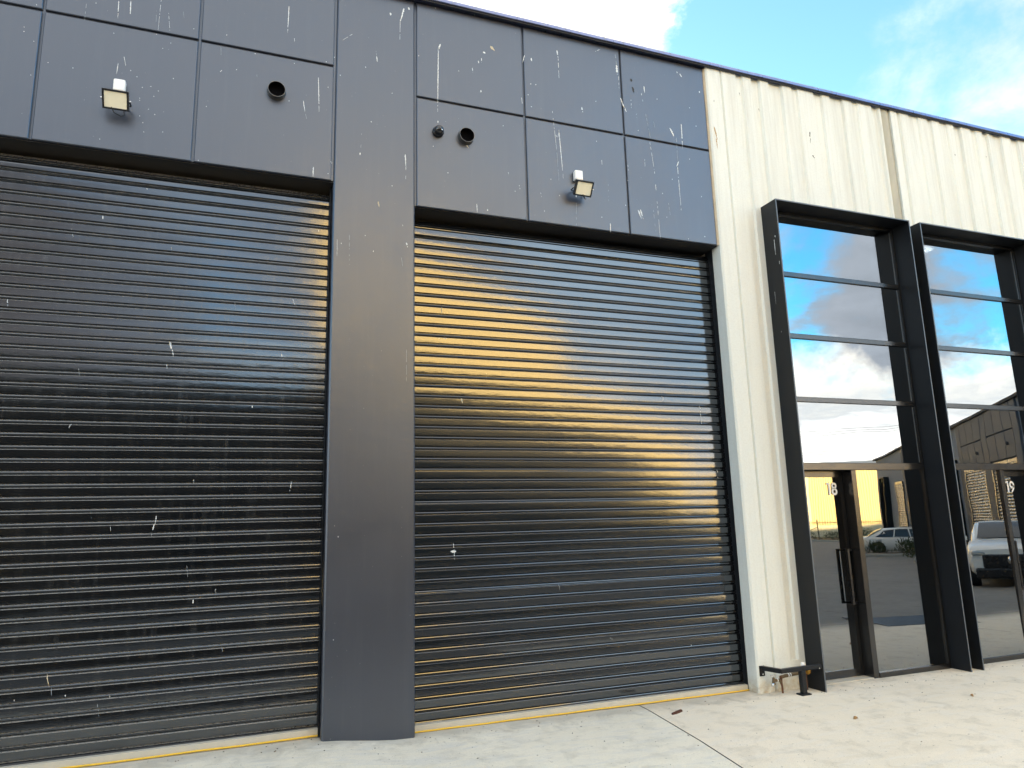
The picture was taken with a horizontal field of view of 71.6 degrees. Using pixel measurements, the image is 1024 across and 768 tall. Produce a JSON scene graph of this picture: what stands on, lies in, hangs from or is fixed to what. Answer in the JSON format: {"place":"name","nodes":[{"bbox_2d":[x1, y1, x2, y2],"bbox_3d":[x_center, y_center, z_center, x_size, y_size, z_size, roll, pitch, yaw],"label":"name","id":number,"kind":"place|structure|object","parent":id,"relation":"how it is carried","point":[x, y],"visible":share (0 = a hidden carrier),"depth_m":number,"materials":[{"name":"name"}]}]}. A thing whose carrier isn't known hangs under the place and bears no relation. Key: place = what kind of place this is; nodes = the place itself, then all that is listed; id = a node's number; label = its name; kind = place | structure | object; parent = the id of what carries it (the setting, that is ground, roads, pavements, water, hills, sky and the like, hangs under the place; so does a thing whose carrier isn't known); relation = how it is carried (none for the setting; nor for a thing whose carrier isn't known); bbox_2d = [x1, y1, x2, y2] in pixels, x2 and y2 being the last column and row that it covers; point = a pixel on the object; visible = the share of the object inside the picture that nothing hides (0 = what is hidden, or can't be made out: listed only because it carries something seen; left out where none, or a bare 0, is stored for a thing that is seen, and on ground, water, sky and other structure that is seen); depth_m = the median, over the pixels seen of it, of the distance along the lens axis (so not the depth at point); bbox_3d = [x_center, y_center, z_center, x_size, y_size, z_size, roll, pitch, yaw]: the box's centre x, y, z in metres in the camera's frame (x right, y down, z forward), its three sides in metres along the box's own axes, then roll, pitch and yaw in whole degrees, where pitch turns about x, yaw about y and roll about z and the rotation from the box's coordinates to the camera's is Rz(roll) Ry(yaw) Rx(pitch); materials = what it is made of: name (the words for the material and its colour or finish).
{"place":"outdoors","nodes":[
{"label":"outdoors","id":0,"kind":"place"},
{"bbox_2d":[81,705,740,767],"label":"concrete slab","id":1,"kind":"structure","parent":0,"point":[598,738],"depth_m":5.27,"materials":[{"name":"grey concrete"}]},
{"bbox_2d":[450,0,1023,135],"label":"sky","id":2,"kind":"structure","parent":0,"point":[958,60],"materials":[{"name":"blue"}]},
{"bbox_2d":[640,659,1023,767],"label":"concrete slab","id":3,"kind":"structure","parent":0,"point":[961,727],"depth_m":5.83,"materials":[{"name":"grey concrete"}]},
{"bbox_2d":[0,0,1023,767],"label":"warehouse","id":4,"kind":"structure","parent":3,"relation":"on","point":[346,394],"depth_m":6.54,"materials":[{"name":"paint"}]},
{"bbox_2d":[100,79,131,116],"bbox_3d":[-3.165,-2.318,5.689,0.216,0.336,0.197,3,-12,-20],"label":"floodlight","id":5,"kind":"object","parent":4,"relation":"attached to","point":[116,97],"visible":1,"depth_m":5.64,"materials":[{"name":"white plastic"}]},
{"bbox_2d":[0,153,330,767],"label":"roller door","id":6,"kind":"structure","parent":4,"relation":"in","point":[164,338],"depth_m":5.56,"materials":[{"name":"metal"}]},
{"bbox_2d":[267,81,285,100],"bbox_3d":[-2.068,-2.578,6.233,0.160,0.160,0.058,3,-12,-20],"label":"vent pipe","id":7,"kind":"object","parent":4,"relation":"attached to","point":[276,90],"visible":1,"depth_m":6.25,"materials":[{"name":"grey plastic"}]},
{"bbox_2d":[432,125,443,137],"bbox_3d":[-0.688,-2.400,6.702,0.112,0.112,0.094,3,-12,-20],"label":"security camera","id":8,"kind":"object","parent":4,"relation":"attached to","point":[437,131],"visible":1,"depth_m":6.69,"materials":[{"name":"black plastic"}]},
{"bbox_2d":[458,127,474,144],"bbox_3d":[-0.438,-2.381,6.812,0.160,0.160,0.058,3,-12,-20],"label":"vent pipe","id":9,"kind":"object","parent":4,"relation":"attached to","point":[466,135],"visible":1,"depth_m":6.83,"materials":[{"name":"grey plastic"}]},
{"bbox_2d":[415,221,748,732],"bbox_3d":[0.674,0.684,6.840,3.358,4.646,0.146,3,-12,-20],"label":"roller door","id":10,"kind":"structure","parent":4,"relation":"in","point":[576,546],"depth_m":6.76,"materials":[{"name":"metal"}]},
{"bbox_2d":[571,170,593,198],"bbox_3d":[0.694,-2.006,7.091,0.216,0.325,0.197,3,-12,-20],"label":"floodlight","id":11,"kind":"object","parent":4,"relation":"attached to","point":[583,188],"visible":1,"depth_m":7.04,"materials":[{"name":"white plastic"}]},
{"bbox_2d":[804,471,873,684],"bbox_3d":[3.287,1.998,7.436,0.820,2.160,0.170,3,-12,-20],"label":"entry door","id":12,"kind":"structure","parent":4,"relation":"in","point":[839,625],"depth_m":7.51,"materials":[{"name":"glass"}]},
{"bbox_2d":[1004,471,1023,598],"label":"entry door","id":13,"kind":"structure","parent":4,"relation":"in","point":[1014,480],"depth_m":8.68,"materials":[{"name":"glass"}]},
{"bbox_2d":[164,665,1012,766],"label":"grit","id":14,"kind":"object","parent":3,"relation":"on","point":[630,710],"visible":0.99,"depth_m":5.83,"materials":[{"name":"grey gravel"}]},
{"bbox_2d":[671,709,682,714],"bbox_3d":[1.446,2.875,6.223,0.038,0.020,0.150,-12,-15,43],"label":"bark piece","id":15,"kind":"object","parent":3,"relation":"on","point":[677,712],"visible":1,"depth_m":6.21,"materials":[{"name":"brown wood"}]},
{"bbox_2d":[759,663,821,695],"bbox_3d":[2.689,2.824,6.750,0.604,0.263,0.204,-2,-11,0],"label":"guard rail","id":16,"kind":"object","parent":3,"relation":"on","point":[801,670],"visible":1,"depth_m":6.74,"materials":[{"name":"black metal"}]},
{"bbox_2d":[770,662,810,692],"bbox_3d":[2.685,2.855,6.866,0.468,0.276,0.076,3,-12,-20],"label":"water tap","id":17,"kind":"object","parent":3,"relation":"on","point":[774,680],"visible":0.77,"depth_m":6.83,"materials":[{"name":"orange metal"}]},
{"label":"concrete yard","id":18,"kind":"structure","parent":0,"visible":0},
{"bbox_2d":[641,706,742,767],"bbox_3d":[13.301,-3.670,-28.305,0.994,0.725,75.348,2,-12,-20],"label":"expansion joint","id":19,"kind":"object","parent":18,"relation":"on","point":[696,738],"visible":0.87,"depth_m":5.50,"materials":[{"name":"grey concrete"}]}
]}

